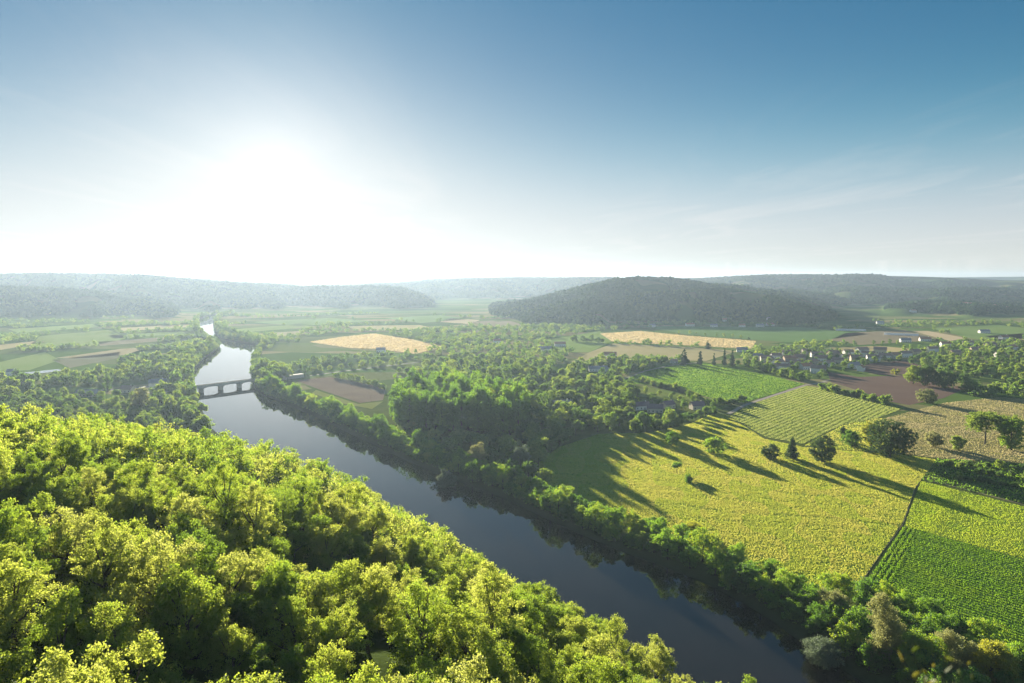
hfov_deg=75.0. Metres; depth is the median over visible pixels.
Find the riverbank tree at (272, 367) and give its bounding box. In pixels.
[267,365,278,370]
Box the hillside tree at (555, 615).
[543,604,560,640]
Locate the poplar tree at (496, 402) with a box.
[487,397,504,429]
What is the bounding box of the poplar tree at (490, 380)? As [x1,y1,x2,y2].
[484,376,494,386]
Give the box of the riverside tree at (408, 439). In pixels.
[404,437,417,447]
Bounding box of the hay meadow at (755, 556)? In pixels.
[539,414,933,586]
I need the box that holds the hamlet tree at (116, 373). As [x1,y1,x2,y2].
[114,369,123,380]
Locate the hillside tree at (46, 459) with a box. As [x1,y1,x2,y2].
[41,454,78,476]
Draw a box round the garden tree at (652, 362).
[649,359,656,365]
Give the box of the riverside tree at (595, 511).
[582,501,604,531]
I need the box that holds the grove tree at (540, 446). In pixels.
[530,436,550,460]
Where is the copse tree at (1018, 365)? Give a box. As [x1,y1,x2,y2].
[1014,363,1023,370]
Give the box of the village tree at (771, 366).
[767,363,775,372]
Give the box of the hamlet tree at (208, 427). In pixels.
[200,424,211,430]
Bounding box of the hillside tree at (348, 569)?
[319,558,370,645]
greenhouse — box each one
[836,329,865,330]
[884,333,918,335]
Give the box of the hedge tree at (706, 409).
[702,406,710,416]
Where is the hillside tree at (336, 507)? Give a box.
[314,494,360,543]
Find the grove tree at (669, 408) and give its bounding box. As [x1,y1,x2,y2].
[662,407,676,418]
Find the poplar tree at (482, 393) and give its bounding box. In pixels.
[471,383,489,420]
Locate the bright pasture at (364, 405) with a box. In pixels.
[313,390,380,408]
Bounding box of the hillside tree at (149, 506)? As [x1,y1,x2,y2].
[126,483,176,551]
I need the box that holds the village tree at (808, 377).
[806,373,812,379]
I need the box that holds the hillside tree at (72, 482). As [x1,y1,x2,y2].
[60,475,90,518]
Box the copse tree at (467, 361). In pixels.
[462,359,473,371]
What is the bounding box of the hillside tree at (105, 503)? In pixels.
[81,486,155,541]
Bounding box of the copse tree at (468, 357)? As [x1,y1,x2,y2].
[462,356,472,364]
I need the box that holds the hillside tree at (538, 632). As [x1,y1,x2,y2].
[523,624,542,643]
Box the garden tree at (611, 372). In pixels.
[606,370,614,376]
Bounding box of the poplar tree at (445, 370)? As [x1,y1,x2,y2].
[440,362,453,377]
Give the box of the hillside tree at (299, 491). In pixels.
[278,474,324,531]
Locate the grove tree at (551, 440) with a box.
[546,435,557,451]
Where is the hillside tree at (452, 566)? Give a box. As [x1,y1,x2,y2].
[432,552,471,585]
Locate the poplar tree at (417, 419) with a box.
[410,391,425,427]
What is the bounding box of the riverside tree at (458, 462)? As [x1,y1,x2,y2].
[452,456,465,473]
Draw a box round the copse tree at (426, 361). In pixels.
[422,358,429,366]
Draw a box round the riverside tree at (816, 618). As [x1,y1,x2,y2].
[801,601,832,635]
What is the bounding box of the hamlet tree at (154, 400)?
[148,396,158,406]
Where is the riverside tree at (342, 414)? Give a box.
[338,411,346,424]
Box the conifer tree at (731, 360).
[727,350,735,365]
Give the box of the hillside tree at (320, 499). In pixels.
[308,489,341,533]
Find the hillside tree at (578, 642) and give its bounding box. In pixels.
[569,633,600,662]
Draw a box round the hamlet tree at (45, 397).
[40,394,52,399]
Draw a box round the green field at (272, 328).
[237,324,309,331]
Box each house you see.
[5,368,17,375]
[75,389,99,396]
[119,385,135,392]
[148,378,166,388]
[376,347,385,351]
[538,346,552,350]
[552,399,571,407]
[554,341,565,345]
[588,365,607,371]
[604,352,616,356]
[632,400,649,409]
[647,403,663,412]
[661,399,675,408]
[670,359,677,362]
[685,322,694,325]
[689,400,705,409]
[736,347,747,351]
[753,353,762,358]
[760,354,772,361]
[770,352,781,357]
[771,358,784,362]
[776,363,790,369]
[782,355,797,360]
[785,359,800,364]
[794,354,805,361]
[798,362,812,369]
[800,348,810,353]
[807,357,818,363]
[810,351,823,356]
[810,364,826,372]
[815,355,829,360]
[822,359,835,366]
[826,349,839,356]
[832,357,844,362]
[842,349,853,354]
[847,362,860,368]
[849,354,862,360]
[855,346,869,352]
[857,364,864,371]
[861,350,874,356]
[866,354,880,361]
[873,346,886,352]
[878,352,891,357]
[890,351,901,358]
[898,337,911,341]
[899,350,912,356]
[909,348,921,354]
[918,336,931,340]
[926,346,939,351]
[939,341,950,346]
[949,349,961,355]
[962,340,973,344]
[969,346,980,352]
[978,329,990,332]
[983,341,996,346]
[998,334,1009,338]
[1006,344,1017,349]
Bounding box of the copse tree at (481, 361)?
[476,359,485,368]
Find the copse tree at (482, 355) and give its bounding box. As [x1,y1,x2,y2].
[478,352,486,358]
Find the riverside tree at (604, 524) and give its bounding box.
[596,519,611,533]
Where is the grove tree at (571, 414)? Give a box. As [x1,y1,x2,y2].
[568,411,578,423]
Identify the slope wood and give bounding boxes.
[0,402,635,672]
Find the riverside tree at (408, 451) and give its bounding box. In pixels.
[403,444,416,454]
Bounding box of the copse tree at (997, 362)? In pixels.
[994,358,1000,364]
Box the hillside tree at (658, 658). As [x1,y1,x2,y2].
[630,633,676,682]
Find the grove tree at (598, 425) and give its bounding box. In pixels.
[591,415,603,431]
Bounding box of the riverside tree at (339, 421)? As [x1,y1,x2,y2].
[336,416,342,424]
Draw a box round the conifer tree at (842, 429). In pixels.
[840,426,845,437]
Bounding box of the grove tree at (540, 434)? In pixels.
[529,432,547,442]
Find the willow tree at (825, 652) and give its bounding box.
[802,635,844,670]
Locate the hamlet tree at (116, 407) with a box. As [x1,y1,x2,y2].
[112,404,120,411]
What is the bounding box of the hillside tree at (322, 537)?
[302,524,354,571]
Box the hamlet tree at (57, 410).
[54,407,64,414]
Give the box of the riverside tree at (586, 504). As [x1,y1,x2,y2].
[571,499,590,517]
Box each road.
[48,386,148,395]
[304,359,450,376]
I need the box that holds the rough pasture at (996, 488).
[923,459,1023,503]
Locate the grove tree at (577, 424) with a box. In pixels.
[570,420,584,435]
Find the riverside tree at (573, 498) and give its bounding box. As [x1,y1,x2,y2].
[565,493,582,507]
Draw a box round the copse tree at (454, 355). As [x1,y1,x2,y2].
[452,353,458,359]
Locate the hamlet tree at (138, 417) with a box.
[134,415,145,423]
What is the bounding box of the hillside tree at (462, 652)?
[440,637,489,671]
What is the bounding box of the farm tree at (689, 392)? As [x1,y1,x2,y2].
[685,390,692,397]
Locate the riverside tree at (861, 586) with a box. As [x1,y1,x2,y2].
[852,576,881,601]
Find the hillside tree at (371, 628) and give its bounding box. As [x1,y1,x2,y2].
[365,601,397,647]
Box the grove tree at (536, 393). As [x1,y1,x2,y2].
[531,389,546,400]
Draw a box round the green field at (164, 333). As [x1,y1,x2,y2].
[108,331,185,337]
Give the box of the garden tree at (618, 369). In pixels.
[616,367,623,374]
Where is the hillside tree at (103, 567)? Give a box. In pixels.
[62,515,148,609]
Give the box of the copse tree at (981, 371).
[975,368,983,375]
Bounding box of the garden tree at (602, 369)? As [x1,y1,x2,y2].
[599,367,604,374]
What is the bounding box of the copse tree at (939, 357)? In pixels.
[934,355,941,361]
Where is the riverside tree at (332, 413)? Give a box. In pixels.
[328,410,336,417]
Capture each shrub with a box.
[670,382,678,390]
[728,397,739,403]
[734,393,743,401]
[817,383,826,389]
[823,382,831,390]
[828,385,837,392]
[833,387,840,393]
[841,389,848,394]
[848,390,858,396]
[855,388,863,396]
[859,394,868,399]
[866,393,877,401]
[878,394,892,404]
[898,646,973,682]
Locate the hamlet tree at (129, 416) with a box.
[127,412,132,420]
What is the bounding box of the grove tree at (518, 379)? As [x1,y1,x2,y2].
[513,376,522,381]
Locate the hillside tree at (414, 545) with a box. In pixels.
[396,530,436,568]
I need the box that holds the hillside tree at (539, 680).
[514,671,563,682]
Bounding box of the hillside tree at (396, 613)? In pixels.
[378,585,438,643]
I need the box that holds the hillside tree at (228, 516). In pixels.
[200,461,253,547]
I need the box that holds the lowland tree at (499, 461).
[496,459,506,465]
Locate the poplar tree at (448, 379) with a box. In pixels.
[443,373,451,385]
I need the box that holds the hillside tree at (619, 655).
[597,635,621,669]
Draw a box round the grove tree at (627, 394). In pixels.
[618,390,633,405]
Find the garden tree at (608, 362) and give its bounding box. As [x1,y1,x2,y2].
[604,355,612,366]
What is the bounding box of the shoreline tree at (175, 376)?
[170,372,182,382]
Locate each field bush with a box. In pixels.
[665,431,679,445]
[672,522,692,535]
[684,474,693,482]
[685,520,703,531]
[702,436,727,453]
[840,429,862,446]
[890,369,900,373]
[923,431,944,446]
[949,435,967,449]
[958,379,984,391]
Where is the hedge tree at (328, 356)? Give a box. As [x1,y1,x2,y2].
[326,353,332,360]
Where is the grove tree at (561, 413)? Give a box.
[554,407,568,423]
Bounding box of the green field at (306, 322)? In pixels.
[256,318,364,325]
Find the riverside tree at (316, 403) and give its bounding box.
[312,401,321,411]
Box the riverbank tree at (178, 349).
[175,347,183,354]
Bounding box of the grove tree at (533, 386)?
[530,382,538,393]
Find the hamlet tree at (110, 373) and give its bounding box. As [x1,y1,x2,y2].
[104,371,115,383]
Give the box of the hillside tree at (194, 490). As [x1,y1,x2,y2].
[166,475,206,506]
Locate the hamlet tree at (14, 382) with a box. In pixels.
[6,378,19,386]
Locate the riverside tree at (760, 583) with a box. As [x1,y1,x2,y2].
[749,572,773,602]
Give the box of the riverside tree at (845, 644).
[827,620,863,656]
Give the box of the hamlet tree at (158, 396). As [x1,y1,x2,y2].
[152,391,163,403]
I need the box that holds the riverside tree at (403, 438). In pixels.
[399,435,410,443]
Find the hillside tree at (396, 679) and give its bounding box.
[380,671,418,682]
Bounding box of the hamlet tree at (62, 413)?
[58,411,66,417]
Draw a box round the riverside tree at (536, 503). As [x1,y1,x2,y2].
[533,490,549,509]
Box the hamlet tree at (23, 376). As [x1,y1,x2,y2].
[16,372,27,384]
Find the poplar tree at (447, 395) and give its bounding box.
[442,390,451,400]
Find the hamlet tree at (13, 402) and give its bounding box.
[9,400,19,408]
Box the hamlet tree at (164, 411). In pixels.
[158,406,171,414]
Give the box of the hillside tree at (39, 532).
[0,527,62,577]
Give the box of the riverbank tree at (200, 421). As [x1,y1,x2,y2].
[193,415,215,432]
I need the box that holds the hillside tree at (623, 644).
[594,613,633,668]
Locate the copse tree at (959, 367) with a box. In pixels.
[954,364,964,370]
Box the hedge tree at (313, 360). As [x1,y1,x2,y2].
[309,355,316,365]
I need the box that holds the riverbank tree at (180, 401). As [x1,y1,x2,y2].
[176,396,188,405]
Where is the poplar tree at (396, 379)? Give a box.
[391,374,402,385]
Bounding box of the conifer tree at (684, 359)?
[679,349,689,363]
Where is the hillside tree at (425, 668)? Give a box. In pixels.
[399,650,461,682]
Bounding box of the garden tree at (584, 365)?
[581,362,587,370]
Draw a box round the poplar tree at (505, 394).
[500,387,511,402]
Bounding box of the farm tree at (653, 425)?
[650,418,657,427]
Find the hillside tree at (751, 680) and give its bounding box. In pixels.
[741,674,756,682]
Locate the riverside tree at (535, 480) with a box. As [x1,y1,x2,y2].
[524,476,541,492]
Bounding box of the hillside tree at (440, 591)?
[435,585,476,630]
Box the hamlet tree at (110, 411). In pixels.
[107,409,115,415]
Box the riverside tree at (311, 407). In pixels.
[309,401,318,411]
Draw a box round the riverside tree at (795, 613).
[780,597,803,622]
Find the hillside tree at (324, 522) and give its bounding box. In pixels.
[295,512,342,562]
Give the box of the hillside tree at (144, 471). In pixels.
[109,459,172,532]
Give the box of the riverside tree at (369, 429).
[366,426,376,437]
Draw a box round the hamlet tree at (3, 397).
[0,394,7,400]
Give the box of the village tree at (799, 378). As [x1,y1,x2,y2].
[794,372,805,380]
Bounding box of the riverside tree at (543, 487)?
[541,485,559,494]
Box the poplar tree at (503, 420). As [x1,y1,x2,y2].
[491,396,510,435]
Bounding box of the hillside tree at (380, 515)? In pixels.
[357,502,390,540]
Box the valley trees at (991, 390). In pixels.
[0,311,1023,396]
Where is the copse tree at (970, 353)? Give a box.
[966,351,973,359]
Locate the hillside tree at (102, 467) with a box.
[82,464,108,488]
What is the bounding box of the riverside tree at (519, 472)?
[506,464,523,482]
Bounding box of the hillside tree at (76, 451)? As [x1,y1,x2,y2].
[35,430,93,476]
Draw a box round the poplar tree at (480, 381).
[474,378,487,388]
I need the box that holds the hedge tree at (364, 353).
[360,351,367,357]
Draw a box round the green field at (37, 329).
[9,324,98,332]
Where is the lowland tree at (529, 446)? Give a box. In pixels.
[527,441,543,454]
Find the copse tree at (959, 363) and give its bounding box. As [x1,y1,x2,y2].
[955,361,962,369]
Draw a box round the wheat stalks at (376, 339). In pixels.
[311,334,438,352]
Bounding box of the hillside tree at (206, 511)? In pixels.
[170,497,225,528]
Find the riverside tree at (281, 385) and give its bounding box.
[276,382,288,389]
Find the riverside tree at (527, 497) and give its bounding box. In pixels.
[522,491,534,503]
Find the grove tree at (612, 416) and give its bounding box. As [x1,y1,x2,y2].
[603,411,618,430]
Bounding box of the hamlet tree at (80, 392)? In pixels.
[77,389,84,395]
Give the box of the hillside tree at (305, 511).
[284,503,308,530]
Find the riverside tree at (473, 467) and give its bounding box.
[460,459,481,482]
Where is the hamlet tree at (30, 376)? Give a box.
[25,373,36,382]
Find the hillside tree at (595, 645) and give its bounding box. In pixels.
[571,632,623,681]
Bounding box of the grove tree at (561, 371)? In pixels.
[558,368,567,374]
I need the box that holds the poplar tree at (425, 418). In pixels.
[415,389,435,429]
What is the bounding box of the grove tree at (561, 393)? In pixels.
[555,390,566,399]
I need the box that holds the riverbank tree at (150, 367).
[145,365,155,376]
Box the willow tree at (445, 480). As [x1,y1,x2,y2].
[436,468,457,487]
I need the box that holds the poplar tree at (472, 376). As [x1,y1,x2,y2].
[470,370,476,384]
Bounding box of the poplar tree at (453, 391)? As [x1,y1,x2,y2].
[448,382,459,398]
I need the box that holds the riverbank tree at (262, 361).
[258,357,268,366]
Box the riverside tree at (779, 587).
[768,567,796,597]
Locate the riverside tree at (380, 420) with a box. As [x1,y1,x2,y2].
[373,413,389,428]
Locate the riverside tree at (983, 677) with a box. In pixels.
[965,671,987,682]
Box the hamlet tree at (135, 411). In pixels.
[131,409,139,414]
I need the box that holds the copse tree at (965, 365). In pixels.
[963,363,970,371]
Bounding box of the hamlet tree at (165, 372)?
[157,367,168,377]
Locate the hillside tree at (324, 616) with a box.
[304,573,355,630]
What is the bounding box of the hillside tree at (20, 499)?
[1,471,41,504]
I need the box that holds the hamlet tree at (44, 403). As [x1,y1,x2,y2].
[38,400,50,406]
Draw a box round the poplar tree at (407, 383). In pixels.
[404,380,417,387]
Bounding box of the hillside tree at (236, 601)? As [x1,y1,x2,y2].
[194,590,270,657]
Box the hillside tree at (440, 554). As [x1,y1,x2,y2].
[425,545,448,576]
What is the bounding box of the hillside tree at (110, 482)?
[106,467,143,492]
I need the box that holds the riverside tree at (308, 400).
[303,395,314,407]
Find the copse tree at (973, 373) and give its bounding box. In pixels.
[969,370,979,377]
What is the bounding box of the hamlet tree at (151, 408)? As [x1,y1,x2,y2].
[147,407,156,412]
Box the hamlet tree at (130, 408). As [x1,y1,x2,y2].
[127,406,136,411]
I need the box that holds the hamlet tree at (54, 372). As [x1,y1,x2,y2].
[48,370,58,375]
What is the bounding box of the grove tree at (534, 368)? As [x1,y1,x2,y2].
[529,366,537,372]
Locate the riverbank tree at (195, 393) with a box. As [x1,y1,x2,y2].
[190,391,199,396]
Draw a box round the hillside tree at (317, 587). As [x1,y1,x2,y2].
[273,567,349,640]
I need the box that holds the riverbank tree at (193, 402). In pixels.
[181,398,197,405]
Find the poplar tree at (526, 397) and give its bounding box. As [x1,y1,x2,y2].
[518,383,528,399]
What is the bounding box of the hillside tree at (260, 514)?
[226,479,286,554]
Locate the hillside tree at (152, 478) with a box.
[123,463,163,491]
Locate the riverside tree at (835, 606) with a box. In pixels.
[819,595,853,628]
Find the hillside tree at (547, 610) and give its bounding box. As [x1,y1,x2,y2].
[507,586,558,629]
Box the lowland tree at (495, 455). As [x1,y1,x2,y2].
[490,450,505,462]
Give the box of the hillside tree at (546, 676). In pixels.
[508,636,570,682]
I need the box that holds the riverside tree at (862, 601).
[854,593,879,616]
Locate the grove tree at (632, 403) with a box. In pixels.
[626,399,635,406]
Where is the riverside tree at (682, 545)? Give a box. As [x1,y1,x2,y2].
[669,536,688,553]
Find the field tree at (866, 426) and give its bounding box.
[860,421,879,445]
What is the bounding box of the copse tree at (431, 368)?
[427,366,436,374]
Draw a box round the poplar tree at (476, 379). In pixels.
[470,371,483,385]
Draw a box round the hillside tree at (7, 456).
[0,448,12,469]
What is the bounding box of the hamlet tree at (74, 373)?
[68,371,77,381]
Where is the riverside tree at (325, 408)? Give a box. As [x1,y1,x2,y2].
[321,405,330,414]
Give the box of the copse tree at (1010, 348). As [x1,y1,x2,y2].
[1006,346,1013,351]
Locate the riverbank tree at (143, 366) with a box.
[137,363,145,370]
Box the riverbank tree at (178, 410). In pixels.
[176,405,182,413]
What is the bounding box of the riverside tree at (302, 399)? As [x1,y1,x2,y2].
[297,397,305,405]
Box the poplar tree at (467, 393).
[463,392,474,430]
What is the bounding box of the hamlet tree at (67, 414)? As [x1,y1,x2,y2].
[65,412,72,419]
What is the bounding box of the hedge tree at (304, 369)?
[302,364,308,372]
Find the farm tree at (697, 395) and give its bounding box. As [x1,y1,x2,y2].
[693,393,699,400]
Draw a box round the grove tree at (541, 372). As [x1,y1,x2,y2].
[537,366,549,380]
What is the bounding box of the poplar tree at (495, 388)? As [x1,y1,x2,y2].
[492,382,500,396]
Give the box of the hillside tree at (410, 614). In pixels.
[394,602,436,658]
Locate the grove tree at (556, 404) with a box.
[551,400,561,408]
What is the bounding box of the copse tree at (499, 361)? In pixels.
[496,356,502,364]
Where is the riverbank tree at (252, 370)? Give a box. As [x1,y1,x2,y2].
[249,368,258,374]
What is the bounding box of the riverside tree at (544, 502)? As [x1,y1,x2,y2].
[538,487,559,512]
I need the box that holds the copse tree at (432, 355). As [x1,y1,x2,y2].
[429,353,435,359]
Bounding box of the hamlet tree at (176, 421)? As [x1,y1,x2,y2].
[173,419,181,430]
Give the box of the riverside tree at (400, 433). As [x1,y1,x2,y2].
[394,429,405,442]
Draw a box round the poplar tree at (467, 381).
[464,376,472,387]
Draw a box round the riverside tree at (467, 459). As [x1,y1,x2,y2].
[462,453,475,464]
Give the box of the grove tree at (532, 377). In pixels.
[527,374,535,379]
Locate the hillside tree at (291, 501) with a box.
[258,487,307,538]
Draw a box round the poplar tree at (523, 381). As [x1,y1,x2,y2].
[514,378,531,400]
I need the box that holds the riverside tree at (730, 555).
[720,548,744,566]
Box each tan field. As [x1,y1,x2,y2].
[53,352,119,367]
[99,337,163,345]
[473,321,520,326]
[831,330,934,344]
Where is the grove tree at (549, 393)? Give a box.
[545,390,556,402]
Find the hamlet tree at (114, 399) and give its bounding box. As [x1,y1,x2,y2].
[109,395,120,404]
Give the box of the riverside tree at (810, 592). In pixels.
[790,581,825,613]
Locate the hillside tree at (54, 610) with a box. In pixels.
[16,586,111,680]
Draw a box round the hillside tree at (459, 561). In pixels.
[451,553,470,589]
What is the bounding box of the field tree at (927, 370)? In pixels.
[914,364,938,385]
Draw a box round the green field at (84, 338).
[32,330,128,345]
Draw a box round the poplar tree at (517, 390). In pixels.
[507,381,524,405]
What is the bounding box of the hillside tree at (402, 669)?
[385,651,421,682]
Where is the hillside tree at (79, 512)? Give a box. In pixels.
[22,489,89,531]
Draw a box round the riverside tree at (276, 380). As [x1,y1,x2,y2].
[272,377,282,383]
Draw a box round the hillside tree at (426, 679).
[409,656,457,682]
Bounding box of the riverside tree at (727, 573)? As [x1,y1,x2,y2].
[717,560,740,589]
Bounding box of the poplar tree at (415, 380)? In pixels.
[410,373,420,388]
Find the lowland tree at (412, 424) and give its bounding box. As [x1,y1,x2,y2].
[405,421,417,428]
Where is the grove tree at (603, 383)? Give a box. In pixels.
[598,379,610,388]
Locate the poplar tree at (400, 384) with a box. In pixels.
[396,381,406,390]
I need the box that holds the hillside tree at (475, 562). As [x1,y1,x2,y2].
[454,552,488,591]
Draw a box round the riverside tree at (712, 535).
[700,531,722,550]
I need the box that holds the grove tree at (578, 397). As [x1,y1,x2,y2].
[573,393,583,405]
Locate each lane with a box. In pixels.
[624,362,696,379]
[726,380,829,413]
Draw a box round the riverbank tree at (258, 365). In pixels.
[253,363,263,368]
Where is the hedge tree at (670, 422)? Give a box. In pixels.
[668,419,675,427]
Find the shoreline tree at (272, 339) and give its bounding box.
[268,337,275,343]
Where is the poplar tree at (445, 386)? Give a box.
[440,380,449,394]
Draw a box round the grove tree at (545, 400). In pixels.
[538,392,551,407]
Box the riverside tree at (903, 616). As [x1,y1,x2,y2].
[875,605,916,633]
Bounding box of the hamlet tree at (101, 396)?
[96,394,105,402]
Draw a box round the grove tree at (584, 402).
[579,399,588,409]
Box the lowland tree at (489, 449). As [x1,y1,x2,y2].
[482,445,494,459]
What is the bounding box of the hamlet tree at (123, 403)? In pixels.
[119,401,126,409]
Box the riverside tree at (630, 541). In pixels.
[623,531,636,547]
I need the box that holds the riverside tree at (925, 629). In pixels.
[904,619,942,637]
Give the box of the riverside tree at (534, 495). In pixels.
[530,487,541,506]
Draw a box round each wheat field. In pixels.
[0,341,43,349]
[58,348,138,357]
[121,325,186,330]
[259,331,308,336]
[312,334,439,353]
[348,325,429,330]
[441,318,478,323]
[601,331,754,348]
[824,346,908,351]
[914,331,962,340]
[987,333,1023,340]
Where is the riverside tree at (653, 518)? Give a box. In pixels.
[642,516,656,530]
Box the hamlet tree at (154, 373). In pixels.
[150,369,158,377]
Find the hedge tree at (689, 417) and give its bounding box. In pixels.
[684,412,693,421]
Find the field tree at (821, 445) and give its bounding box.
[808,435,837,462]
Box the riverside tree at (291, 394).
[288,392,296,402]
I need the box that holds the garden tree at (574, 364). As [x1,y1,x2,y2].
[567,361,576,369]
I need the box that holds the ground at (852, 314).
[0,276,1023,682]
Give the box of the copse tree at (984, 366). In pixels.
[980,363,988,369]
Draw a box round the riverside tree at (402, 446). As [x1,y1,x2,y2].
[399,440,409,452]
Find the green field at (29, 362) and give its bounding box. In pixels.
[0,352,58,371]
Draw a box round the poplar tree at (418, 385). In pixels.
[414,383,422,393]
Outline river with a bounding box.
[193,314,862,682]
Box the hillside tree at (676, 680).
[671,674,695,682]
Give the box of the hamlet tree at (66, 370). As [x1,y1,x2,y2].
[59,367,70,375]
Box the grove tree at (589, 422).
[587,416,597,428]
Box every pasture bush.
[944,459,954,465]
[956,461,965,466]
[960,466,968,471]
[964,474,973,480]
[965,460,973,465]
[974,467,985,473]
[976,474,985,481]
[984,462,991,466]
[985,469,995,474]
[995,459,1004,467]
[996,470,1004,476]
[1008,470,1016,476]
[1009,482,1017,486]
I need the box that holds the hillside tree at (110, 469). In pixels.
[87,458,125,496]
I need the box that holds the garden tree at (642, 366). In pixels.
[638,363,646,370]
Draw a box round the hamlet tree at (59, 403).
[56,398,63,407]
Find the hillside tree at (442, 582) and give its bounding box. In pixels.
[435,579,447,595]
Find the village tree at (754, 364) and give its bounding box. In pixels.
[752,359,757,368]
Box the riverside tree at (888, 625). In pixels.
[864,591,907,668]
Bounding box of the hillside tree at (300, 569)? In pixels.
[278,563,311,615]
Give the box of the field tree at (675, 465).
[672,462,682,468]
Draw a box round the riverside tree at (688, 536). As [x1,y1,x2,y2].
[684,529,702,545]
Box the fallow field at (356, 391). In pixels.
[296,377,385,402]
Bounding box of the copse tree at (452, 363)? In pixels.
[449,361,457,369]
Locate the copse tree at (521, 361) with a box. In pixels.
[518,358,527,370]
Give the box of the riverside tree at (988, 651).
[962,638,1023,682]
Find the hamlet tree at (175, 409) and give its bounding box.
[171,403,178,413]
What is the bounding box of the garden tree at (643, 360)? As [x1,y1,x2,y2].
[639,358,647,367]
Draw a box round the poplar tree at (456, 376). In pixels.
[447,370,461,384]
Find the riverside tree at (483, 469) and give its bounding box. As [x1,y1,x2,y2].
[480,465,491,481]
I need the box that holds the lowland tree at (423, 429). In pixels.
[420,425,426,433]
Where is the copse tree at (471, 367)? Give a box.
[466,363,475,371]
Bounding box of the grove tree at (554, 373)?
[551,371,558,377]
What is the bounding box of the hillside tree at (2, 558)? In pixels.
[0,553,14,600]
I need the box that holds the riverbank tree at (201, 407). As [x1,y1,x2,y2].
[197,403,208,413]
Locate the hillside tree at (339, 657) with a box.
[298,638,356,682]
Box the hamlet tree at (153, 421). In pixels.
[150,418,158,426]
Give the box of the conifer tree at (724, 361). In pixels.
[721,348,726,365]
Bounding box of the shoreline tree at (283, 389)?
[279,388,286,397]
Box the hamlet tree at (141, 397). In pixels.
[129,387,149,407]
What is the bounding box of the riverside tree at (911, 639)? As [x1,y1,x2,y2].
[891,627,952,676]
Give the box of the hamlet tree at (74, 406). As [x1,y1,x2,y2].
[72,399,81,408]
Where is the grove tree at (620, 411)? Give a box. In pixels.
[613,405,625,415]
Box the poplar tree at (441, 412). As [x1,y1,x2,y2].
[433,399,450,425]
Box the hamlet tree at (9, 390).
[0,385,20,396]
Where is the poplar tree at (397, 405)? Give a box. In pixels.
[392,392,407,421]
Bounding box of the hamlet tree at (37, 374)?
[32,371,41,380]
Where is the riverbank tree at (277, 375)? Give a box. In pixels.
[265,371,279,377]
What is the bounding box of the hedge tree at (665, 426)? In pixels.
[661,420,668,429]
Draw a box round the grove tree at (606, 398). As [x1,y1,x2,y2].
[594,393,611,402]
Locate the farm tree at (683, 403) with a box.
[680,400,688,406]
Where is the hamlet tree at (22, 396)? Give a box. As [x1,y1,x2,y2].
[17,393,25,401]
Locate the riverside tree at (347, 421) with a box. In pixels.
[345,414,354,429]
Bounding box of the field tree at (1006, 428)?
[995,418,1023,449]
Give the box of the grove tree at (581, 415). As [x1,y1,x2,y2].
[569,407,586,424]
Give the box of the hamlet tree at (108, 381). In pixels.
[102,375,112,391]
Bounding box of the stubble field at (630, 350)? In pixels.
[572,343,735,361]
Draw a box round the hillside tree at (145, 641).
[45,628,165,682]
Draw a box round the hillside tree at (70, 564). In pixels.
[67,549,116,592]
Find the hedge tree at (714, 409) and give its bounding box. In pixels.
[710,406,717,414]
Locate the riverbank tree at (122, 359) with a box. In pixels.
[118,356,126,363]
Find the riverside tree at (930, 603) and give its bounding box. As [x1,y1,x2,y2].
[912,595,950,621]
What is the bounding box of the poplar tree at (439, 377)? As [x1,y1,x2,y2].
[431,372,443,386]
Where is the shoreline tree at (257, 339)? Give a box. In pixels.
[254,336,260,343]
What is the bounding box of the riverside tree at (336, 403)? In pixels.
[331,399,342,408]
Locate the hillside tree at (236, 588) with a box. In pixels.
[214,555,255,594]
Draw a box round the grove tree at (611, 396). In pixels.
[605,392,616,400]
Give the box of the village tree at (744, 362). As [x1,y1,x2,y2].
[741,357,747,365]
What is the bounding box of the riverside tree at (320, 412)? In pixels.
[317,405,324,414]
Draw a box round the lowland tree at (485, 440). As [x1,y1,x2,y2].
[472,434,489,447]
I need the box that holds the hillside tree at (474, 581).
[466,568,511,621]
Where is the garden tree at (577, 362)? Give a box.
[574,359,580,367]
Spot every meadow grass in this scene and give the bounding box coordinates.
[806,418,900,452]
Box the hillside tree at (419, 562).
[412,548,446,583]
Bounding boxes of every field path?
[845,453,1023,504]
[862,463,933,580]
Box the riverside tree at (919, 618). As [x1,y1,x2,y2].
[900,609,927,626]
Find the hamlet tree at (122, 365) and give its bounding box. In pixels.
[118,363,129,373]
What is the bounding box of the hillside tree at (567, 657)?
[554,641,601,679]
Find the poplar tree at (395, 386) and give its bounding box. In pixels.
[390,382,404,404]
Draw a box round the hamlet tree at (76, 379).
[69,376,79,385]
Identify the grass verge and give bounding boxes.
[612,386,728,410]
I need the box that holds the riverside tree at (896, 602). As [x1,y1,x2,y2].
[878,595,907,612]
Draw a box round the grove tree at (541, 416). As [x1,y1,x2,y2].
[536,408,557,428]
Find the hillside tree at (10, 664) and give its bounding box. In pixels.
[0,639,52,682]
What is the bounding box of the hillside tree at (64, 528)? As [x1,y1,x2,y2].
[22,503,107,589]
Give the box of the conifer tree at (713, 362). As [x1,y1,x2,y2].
[711,353,715,364]
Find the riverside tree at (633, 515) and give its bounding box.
[622,509,640,532]
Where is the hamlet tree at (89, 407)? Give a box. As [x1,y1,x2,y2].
[85,405,96,411]
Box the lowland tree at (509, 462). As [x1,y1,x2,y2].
[504,458,518,477]

